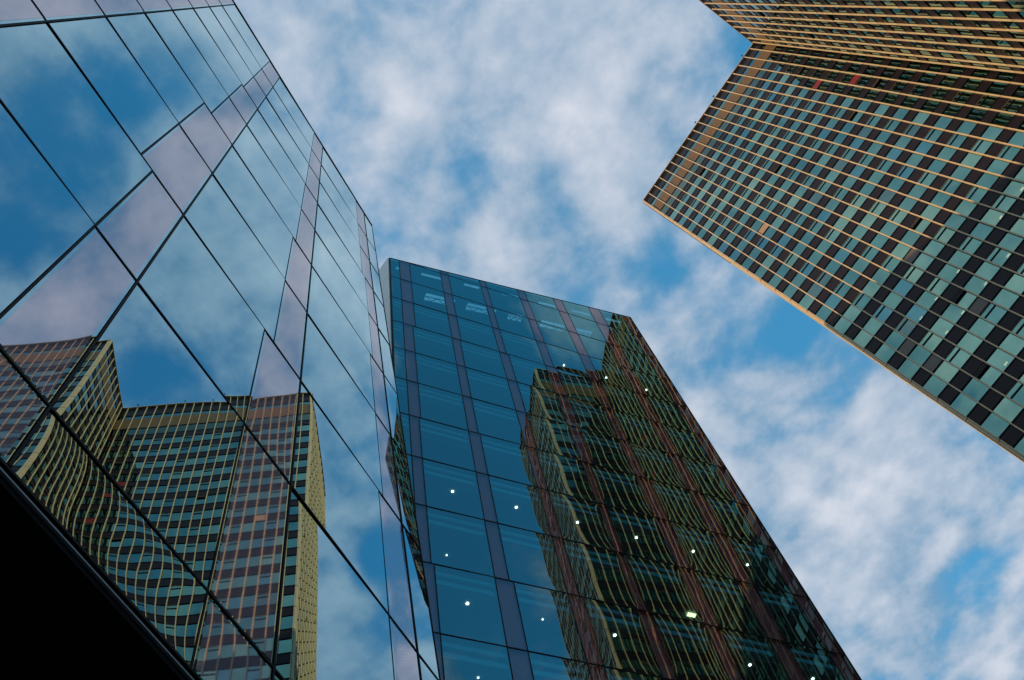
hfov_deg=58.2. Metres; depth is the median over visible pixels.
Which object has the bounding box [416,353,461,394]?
window
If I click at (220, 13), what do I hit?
window
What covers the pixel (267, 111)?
window
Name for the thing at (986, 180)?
window
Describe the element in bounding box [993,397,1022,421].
window
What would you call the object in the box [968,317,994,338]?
window
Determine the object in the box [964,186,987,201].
window
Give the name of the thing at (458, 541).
window
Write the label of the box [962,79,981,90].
window
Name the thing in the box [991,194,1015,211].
window
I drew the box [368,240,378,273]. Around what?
window
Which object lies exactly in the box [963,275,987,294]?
window
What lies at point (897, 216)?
window
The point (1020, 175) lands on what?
window
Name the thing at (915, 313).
window
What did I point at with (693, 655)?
window
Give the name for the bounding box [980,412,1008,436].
window
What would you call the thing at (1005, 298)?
window
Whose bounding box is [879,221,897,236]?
window
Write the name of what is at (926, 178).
window
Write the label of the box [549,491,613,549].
window
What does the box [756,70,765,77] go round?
dark window
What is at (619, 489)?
window
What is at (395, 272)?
window
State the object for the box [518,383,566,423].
window
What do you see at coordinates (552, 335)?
window
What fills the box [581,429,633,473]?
window
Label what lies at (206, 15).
window
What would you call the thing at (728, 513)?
window
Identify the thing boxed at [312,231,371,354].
window
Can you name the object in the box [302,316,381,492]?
window
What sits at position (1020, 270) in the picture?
window
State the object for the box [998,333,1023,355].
window
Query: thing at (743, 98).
dark window
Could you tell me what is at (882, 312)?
window
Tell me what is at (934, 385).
window
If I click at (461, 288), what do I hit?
window
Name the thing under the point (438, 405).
window
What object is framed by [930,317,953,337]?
window
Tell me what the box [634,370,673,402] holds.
window
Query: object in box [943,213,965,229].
window
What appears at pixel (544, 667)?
window
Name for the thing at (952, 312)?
window
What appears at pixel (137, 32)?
window
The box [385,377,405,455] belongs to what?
window
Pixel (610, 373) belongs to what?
window
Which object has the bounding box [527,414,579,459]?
window
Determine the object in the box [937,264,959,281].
window
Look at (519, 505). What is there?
window
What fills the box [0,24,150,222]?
window
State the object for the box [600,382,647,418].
window
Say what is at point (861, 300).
window
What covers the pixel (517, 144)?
sky
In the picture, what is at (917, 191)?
window
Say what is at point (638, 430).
window
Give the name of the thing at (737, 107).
dark window
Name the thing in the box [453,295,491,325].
window
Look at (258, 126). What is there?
window
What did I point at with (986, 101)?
window
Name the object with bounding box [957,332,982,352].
window
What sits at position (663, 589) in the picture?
window
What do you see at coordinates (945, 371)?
window
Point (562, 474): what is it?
window
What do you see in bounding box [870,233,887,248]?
window
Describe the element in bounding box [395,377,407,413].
window
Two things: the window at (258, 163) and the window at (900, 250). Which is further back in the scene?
the window at (900, 250)
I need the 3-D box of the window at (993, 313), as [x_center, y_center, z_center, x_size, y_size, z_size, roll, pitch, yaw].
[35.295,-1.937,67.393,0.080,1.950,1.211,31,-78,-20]
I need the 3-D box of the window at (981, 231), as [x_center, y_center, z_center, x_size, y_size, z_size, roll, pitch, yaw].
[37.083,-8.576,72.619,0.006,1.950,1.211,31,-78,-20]
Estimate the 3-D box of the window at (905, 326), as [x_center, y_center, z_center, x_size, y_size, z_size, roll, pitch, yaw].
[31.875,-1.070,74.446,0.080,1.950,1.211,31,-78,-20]
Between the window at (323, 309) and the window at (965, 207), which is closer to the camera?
the window at (323, 309)
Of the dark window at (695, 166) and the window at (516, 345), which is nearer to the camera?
the window at (516, 345)
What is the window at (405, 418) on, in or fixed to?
in the glass building at (584, 510)
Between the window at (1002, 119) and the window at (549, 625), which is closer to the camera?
the window at (549, 625)
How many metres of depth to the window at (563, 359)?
67.04 m
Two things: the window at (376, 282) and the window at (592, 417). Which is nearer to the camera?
the window at (376, 282)
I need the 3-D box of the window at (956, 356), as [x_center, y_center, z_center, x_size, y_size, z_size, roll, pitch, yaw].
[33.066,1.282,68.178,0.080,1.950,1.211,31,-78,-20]
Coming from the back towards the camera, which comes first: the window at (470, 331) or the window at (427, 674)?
the window at (470, 331)
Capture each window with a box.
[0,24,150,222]
[0,102,93,312]
[11,410,205,664]
[49,18,177,151]
[53,284,242,586]
[108,14,203,121]
[139,217,263,419]
[147,11,227,111]
[174,9,241,94]
[185,176,284,339]
[195,8,252,85]
[210,6,260,75]
[214,147,292,277]
[223,5,269,67]
[233,126,300,239]
[248,110,304,206]
[258,98,308,182]
[267,88,310,162]
[274,78,313,147]
[275,490,393,679]
[292,384,387,610]
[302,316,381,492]
[308,267,374,410]
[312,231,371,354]
[316,205,367,309]
[318,183,361,270]
[320,166,359,243]
[322,148,357,221]
[364,214,374,248]
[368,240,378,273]
[371,264,382,303]
[374,293,388,342]
[379,330,396,392]
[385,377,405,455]
[391,259,399,277]
[391,276,400,298]
[392,297,402,321]
[392,439,418,545]
[393,320,403,348]
[394,347,405,378]
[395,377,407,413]
[401,413,410,453]
[403,527,438,678]
[407,455,413,497]
[410,264,442,290]
[411,263,439,271]
[412,283,446,312]
[413,326,455,363]
[414,304,450,336]
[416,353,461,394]
[418,383,467,429]
[420,418,474,470]
[420,658,436,679]
[423,459,483,518]
[427,507,493,575]
[435,565,505,645]
[441,634,511,679]
[448,273,479,284]
[449,276,485,304]
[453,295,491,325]
[457,317,498,350]
[461,341,505,377]
[466,368,514,408]
[472,399,524,444]
[481,434,536,486]
[486,282,518,296]
[488,288,526,316]
[489,476,550,534]
[494,308,534,339]
[499,524,566,592]
[500,330,544,364]
[509,355,554,391]
[514,582,585,661]
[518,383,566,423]
[524,291,557,309]
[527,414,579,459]
[528,301,566,329]
[529,652,590,679]
[536,321,577,352]
[536,449,595,501]
[545,343,588,377]
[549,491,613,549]
[557,369,601,405]
[562,301,594,320]
[563,539,635,607]
[568,397,616,437]
[569,314,605,341]
[578,334,618,364]
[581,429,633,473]
[584,598,661,676]
[590,357,632,390]
[591,464,652,515]
[600,310,630,332]
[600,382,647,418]
[605,667,662,679]
[607,506,675,564]
[610,327,643,353]
[614,410,665,450]
[621,347,657,376]
[626,554,702,622]
[629,442,685,487]
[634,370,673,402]
[646,395,691,431]
[650,480,708,529]
[653,613,728,679]
[660,204,669,213]
[663,424,712,464]
[666,196,674,205]
[671,522,734,578]
[672,188,680,197]
[678,180,686,188]
[681,457,734,500]
[684,172,692,180]
[689,163,698,172]
[694,571,766,636]
[695,155,704,163]
[701,147,710,155]
[704,494,760,543]
[707,138,716,147]
[713,130,722,138]
[719,122,728,129]
[721,628,789,679]
[725,113,734,121]
[728,536,790,592]
[731,105,740,112]
[737,96,747,104]
[743,87,753,95]
[750,79,759,86]
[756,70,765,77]
[756,585,825,649]
[762,61,772,69]
[768,53,778,60]
[774,46,782,51]
[787,643,844,679]
[834,317,851,333]
[842,305,860,321]
[852,292,870,309]
[853,329,872,347]
[861,280,880,296]
[863,317,882,334]
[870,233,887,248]
[871,268,890,283]
[872,304,892,321]
[874,343,894,362]
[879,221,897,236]
[880,255,900,271]
[882,291,902,308]
[884,330,905,349]
[888,209,907,223]
[890,243,909,258]
[892,279,912,295]
[894,317,916,335]
[897,358,919,378]
[898,197,916,210]
[900,230,919,245]
[902,266,923,282]
[905,304,926,322]
[907,184,926,198]
[908,345,930,364]
[910,217,929,232]
[913,252,933,269]
[916,291,937,308]
[917,172,936,185]
[919,331,941,351]
[920,204,940,219]
[923,240,944,256]
[923,375,946,395]
[926,277,948,295]
[927,159,946,173]
[930,192,950,206]
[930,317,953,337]
[933,226,955,242]
[934,361,958,382]
[936,146,956,160]
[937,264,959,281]
[939,179,961,193]
[941,303,964,322]
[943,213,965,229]
[945,346,970,367]
[946,134,966,147]
[948,250,970,267]
[950,165,971,180]
[950,393,976,415]
[951,91,971,103]
[951,289,976,308]
[954,200,976,215]
[956,121,976,134]
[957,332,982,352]
[958,236,981,253]
[960,152,981,166]
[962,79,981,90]
[962,378,988,400]
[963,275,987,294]
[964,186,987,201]
[966,108,986,120]
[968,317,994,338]
[969,222,993,239]
[970,139,992,153]
[974,261,999,279]
[974,363,1001,385]
[975,95,996,107]
[975,173,998,188]
[980,208,1004,225]
[980,303,1006,323]
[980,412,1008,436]
[981,126,1002,139]
[986,82,1006,94]
[986,159,1008,174]
[986,247,1011,265]
[986,348,1014,370]
[991,112,1013,126]
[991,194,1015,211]
[992,288,1018,308]
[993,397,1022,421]
[996,145,1020,160]
[998,232,1023,250]
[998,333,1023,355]
[1001,99,1023,112]
[1002,180,1023,196]
[1004,273,1023,293]
[1006,1,1023,7]
[1006,381,1023,405]
[1007,131,1023,146]
[1009,218,1023,235]
[1011,318,1023,337]
[1012,85,1023,98]
[1014,166,1023,180]
[1014,436,1023,454]
[1015,261,1023,274]
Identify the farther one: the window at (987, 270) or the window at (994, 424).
the window at (987, 270)
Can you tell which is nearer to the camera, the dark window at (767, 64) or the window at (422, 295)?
the window at (422, 295)
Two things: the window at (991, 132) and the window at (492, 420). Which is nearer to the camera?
the window at (492, 420)
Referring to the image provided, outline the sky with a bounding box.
[234,0,1023,679]
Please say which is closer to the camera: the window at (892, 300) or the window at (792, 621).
the window at (792, 621)
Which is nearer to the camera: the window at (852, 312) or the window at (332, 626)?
the window at (332, 626)
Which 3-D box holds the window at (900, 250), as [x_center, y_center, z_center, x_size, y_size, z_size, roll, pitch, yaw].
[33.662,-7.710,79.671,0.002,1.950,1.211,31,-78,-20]
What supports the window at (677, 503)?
in the glass building at (584, 510)
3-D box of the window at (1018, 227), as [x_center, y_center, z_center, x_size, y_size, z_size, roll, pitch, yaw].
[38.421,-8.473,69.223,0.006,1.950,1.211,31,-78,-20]
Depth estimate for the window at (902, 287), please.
77.09 m
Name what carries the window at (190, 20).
in the glass building at (204, 470)
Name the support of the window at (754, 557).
in the glass building at (584, 510)
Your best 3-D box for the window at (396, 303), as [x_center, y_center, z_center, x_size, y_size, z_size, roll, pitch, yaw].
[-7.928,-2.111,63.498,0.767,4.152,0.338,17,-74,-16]
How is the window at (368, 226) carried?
in the glass building at (204, 470)
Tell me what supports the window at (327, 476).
in the glass building at (204, 470)
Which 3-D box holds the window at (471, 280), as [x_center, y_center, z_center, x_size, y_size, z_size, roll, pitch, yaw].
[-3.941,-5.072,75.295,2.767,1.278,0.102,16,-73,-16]
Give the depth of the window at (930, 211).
78.93 m
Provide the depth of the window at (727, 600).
45.15 m
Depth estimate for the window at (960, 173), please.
78.13 m
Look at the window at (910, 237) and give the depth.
79.46 m
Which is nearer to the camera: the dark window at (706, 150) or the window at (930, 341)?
the window at (930, 341)
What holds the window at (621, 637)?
in the glass building at (584, 510)
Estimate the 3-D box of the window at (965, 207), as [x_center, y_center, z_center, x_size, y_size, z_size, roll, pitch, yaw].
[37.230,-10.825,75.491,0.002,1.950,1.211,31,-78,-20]
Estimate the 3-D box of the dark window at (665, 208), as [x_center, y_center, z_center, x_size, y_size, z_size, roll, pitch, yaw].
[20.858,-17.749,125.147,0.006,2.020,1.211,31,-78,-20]
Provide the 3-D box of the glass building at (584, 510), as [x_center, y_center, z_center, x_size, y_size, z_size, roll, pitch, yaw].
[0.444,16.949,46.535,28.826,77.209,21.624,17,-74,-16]
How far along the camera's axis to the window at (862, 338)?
78.15 m
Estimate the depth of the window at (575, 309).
79.09 m
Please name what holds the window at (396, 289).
in the glass building at (584, 510)
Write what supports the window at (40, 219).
in the glass building at (204, 470)
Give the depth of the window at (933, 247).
76.30 m
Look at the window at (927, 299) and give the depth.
73.95 m
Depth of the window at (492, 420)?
53.62 m
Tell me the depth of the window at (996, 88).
79.70 m
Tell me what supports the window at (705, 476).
in the glass building at (584, 510)
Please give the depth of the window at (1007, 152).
74.50 m
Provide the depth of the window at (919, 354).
71.60 m
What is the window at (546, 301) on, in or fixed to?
in the glass building at (584, 510)
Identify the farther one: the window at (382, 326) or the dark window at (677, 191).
the dark window at (677, 191)
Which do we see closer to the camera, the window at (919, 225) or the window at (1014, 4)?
the window at (1014, 4)
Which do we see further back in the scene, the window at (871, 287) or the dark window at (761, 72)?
the dark window at (761, 72)
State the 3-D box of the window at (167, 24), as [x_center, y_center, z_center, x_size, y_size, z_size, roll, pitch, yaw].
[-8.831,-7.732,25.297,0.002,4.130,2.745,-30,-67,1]
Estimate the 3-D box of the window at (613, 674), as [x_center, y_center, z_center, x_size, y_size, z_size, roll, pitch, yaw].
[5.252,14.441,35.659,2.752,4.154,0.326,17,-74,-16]
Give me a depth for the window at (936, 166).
81.27 m
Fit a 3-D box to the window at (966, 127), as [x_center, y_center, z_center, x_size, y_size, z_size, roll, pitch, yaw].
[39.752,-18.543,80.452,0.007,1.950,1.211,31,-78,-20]
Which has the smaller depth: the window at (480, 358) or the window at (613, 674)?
the window at (613, 674)
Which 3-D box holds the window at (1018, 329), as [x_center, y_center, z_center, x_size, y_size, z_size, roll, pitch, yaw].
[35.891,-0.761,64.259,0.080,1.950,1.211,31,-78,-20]
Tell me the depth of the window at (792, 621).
46.15 m
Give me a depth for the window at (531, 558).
42.17 m
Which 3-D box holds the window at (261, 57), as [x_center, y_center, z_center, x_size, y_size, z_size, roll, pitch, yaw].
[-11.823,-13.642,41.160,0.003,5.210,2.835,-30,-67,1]
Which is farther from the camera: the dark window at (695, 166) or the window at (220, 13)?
the dark window at (695, 166)
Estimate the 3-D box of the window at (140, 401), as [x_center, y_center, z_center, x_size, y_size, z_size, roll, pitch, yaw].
[-4.221,0.943,11.284,0.003,4.140,2.515,-30,-67,1]
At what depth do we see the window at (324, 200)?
35.89 m
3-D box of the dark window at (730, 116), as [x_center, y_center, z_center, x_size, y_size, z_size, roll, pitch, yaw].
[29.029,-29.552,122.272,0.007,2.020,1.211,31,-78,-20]
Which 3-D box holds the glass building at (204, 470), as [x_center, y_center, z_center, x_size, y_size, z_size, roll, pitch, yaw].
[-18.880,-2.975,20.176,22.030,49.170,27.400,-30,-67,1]
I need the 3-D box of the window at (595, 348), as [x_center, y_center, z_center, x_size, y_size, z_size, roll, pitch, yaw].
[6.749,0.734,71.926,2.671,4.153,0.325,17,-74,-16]
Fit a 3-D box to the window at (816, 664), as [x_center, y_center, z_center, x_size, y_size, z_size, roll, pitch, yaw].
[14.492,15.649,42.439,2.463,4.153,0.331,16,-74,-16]
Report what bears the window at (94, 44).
in the glass building at (204, 470)
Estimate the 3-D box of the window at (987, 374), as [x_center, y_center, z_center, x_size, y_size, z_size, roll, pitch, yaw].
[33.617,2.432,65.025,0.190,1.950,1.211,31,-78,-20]
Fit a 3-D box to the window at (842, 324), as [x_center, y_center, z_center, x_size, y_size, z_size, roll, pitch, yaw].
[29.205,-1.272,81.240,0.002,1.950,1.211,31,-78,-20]
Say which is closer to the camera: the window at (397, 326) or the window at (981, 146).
the window at (397, 326)
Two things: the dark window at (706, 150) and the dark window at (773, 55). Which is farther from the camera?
the dark window at (706, 150)
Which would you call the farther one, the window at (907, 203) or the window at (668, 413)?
the window at (907, 203)
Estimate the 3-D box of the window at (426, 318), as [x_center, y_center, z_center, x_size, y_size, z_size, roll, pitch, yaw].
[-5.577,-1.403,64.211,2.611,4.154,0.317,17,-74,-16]
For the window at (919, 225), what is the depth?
79.20 m
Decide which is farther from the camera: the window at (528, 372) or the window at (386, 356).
the window at (528, 372)
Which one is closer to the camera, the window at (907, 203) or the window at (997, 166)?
the window at (997, 166)
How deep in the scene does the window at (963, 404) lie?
65.60 m
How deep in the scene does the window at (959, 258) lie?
73.17 m
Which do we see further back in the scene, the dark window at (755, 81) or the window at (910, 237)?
the dark window at (755, 81)
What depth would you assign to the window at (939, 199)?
78.65 m
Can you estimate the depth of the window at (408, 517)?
21.42 m
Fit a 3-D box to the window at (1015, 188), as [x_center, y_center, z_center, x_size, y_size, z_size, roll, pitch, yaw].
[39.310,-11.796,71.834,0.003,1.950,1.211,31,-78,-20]
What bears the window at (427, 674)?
in the glass building at (204, 470)
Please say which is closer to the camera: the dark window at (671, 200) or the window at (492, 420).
the window at (492, 420)
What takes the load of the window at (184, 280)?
in the glass building at (204, 470)
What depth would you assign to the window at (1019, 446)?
59.96 m
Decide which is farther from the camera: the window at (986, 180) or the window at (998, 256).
the window at (986, 180)
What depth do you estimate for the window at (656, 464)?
56.58 m
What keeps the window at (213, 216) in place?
in the glass building at (204, 470)
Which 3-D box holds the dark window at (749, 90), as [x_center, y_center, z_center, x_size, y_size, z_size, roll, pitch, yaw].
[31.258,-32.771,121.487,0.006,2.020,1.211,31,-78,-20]
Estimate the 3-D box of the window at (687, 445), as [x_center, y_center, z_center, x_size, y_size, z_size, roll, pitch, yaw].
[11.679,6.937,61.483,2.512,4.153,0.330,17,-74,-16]
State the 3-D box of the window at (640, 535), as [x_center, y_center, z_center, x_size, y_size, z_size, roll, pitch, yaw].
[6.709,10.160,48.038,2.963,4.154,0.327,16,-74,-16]
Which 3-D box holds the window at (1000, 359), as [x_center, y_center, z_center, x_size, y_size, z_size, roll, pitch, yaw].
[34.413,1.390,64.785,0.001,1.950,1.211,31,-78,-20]
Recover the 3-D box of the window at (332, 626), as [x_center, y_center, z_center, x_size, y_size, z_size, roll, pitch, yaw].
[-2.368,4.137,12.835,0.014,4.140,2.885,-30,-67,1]
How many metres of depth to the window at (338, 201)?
39.73 m
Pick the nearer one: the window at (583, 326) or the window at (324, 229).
the window at (324, 229)
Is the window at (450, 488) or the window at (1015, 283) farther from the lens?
the window at (1015, 283)
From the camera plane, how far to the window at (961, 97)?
83.14 m
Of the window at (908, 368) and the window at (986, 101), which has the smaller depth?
the window at (908, 368)
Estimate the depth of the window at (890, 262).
79.99 m
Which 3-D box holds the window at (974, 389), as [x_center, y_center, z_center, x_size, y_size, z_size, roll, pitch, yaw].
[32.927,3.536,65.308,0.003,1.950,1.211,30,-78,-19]
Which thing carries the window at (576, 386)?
in the glass building at (584, 510)
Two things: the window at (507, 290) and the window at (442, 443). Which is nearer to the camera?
the window at (442, 443)
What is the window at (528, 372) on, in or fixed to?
in the glass building at (584, 510)
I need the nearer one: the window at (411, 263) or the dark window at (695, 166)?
the window at (411, 263)
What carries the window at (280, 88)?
in the glass building at (204, 470)
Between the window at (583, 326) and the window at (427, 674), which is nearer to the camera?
the window at (427, 674)
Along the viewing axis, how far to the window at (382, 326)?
33.06 m
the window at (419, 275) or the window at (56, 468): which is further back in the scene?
the window at (419, 275)
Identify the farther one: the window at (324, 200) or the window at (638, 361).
the window at (638, 361)
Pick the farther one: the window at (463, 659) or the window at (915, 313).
the window at (915, 313)
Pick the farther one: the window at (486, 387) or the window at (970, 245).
the window at (970, 245)
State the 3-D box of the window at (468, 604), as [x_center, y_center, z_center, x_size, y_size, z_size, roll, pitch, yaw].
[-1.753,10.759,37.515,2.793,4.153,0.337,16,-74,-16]
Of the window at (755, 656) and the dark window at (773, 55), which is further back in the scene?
the dark window at (773, 55)
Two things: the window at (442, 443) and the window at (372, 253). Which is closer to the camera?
the window at (372, 253)
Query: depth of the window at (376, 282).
36.94 m
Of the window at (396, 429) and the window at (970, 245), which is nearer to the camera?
the window at (396, 429)
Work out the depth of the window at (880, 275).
80.22 m
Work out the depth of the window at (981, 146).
77.63 m
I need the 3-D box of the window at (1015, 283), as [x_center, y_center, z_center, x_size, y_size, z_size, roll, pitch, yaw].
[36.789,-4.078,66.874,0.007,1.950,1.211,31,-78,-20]
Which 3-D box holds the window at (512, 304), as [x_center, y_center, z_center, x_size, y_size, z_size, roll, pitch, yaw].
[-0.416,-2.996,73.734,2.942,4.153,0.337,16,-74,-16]
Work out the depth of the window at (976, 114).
80.22 m
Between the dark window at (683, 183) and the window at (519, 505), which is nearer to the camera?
the window at (519, 505)
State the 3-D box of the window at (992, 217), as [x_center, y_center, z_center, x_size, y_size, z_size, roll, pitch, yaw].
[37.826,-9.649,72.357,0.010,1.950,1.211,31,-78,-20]
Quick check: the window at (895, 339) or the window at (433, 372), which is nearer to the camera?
the window at (433, 372)
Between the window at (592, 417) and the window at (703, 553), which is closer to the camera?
the window at (703, 553)
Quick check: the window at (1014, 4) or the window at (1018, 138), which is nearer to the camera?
the window at (1014, 4)
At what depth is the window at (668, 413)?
65.23 m
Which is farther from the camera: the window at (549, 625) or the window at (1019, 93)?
the window at (1019, 93)
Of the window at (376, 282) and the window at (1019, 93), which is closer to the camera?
the window at (376, 282)
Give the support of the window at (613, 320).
in the glass building at (584, 510)
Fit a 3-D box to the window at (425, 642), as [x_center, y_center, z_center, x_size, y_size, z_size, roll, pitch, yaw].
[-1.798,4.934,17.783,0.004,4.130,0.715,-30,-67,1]
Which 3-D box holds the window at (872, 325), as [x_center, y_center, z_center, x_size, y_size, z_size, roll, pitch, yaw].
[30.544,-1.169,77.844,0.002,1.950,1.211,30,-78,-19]
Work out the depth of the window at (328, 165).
44.00 m
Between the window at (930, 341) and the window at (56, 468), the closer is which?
the window at (56, 468)
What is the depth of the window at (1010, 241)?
69.51 m
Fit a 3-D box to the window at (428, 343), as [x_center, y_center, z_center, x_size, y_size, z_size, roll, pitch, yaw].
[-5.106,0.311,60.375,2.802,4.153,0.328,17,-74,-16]
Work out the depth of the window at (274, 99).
38.24 m
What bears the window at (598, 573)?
in the glass building at (584, 510)
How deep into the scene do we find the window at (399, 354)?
55.82 m
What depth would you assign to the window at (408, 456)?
45.24 m
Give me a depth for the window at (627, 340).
76.68 m
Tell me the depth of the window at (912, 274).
76.84 m
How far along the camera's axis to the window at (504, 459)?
49.82 m
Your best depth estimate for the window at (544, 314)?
74.68 m
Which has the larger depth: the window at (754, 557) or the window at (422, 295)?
the window at (422, 295)
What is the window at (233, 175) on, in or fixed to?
in the glass building at (204, 470)
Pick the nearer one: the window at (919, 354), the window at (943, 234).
the window at (919, 354)
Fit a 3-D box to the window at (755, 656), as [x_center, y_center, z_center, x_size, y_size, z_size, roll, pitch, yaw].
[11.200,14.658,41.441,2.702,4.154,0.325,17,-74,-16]
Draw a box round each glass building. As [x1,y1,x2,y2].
[0,0,440,679]
[379,258,861,679]
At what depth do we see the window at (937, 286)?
73.72 m
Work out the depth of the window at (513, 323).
69.86 m

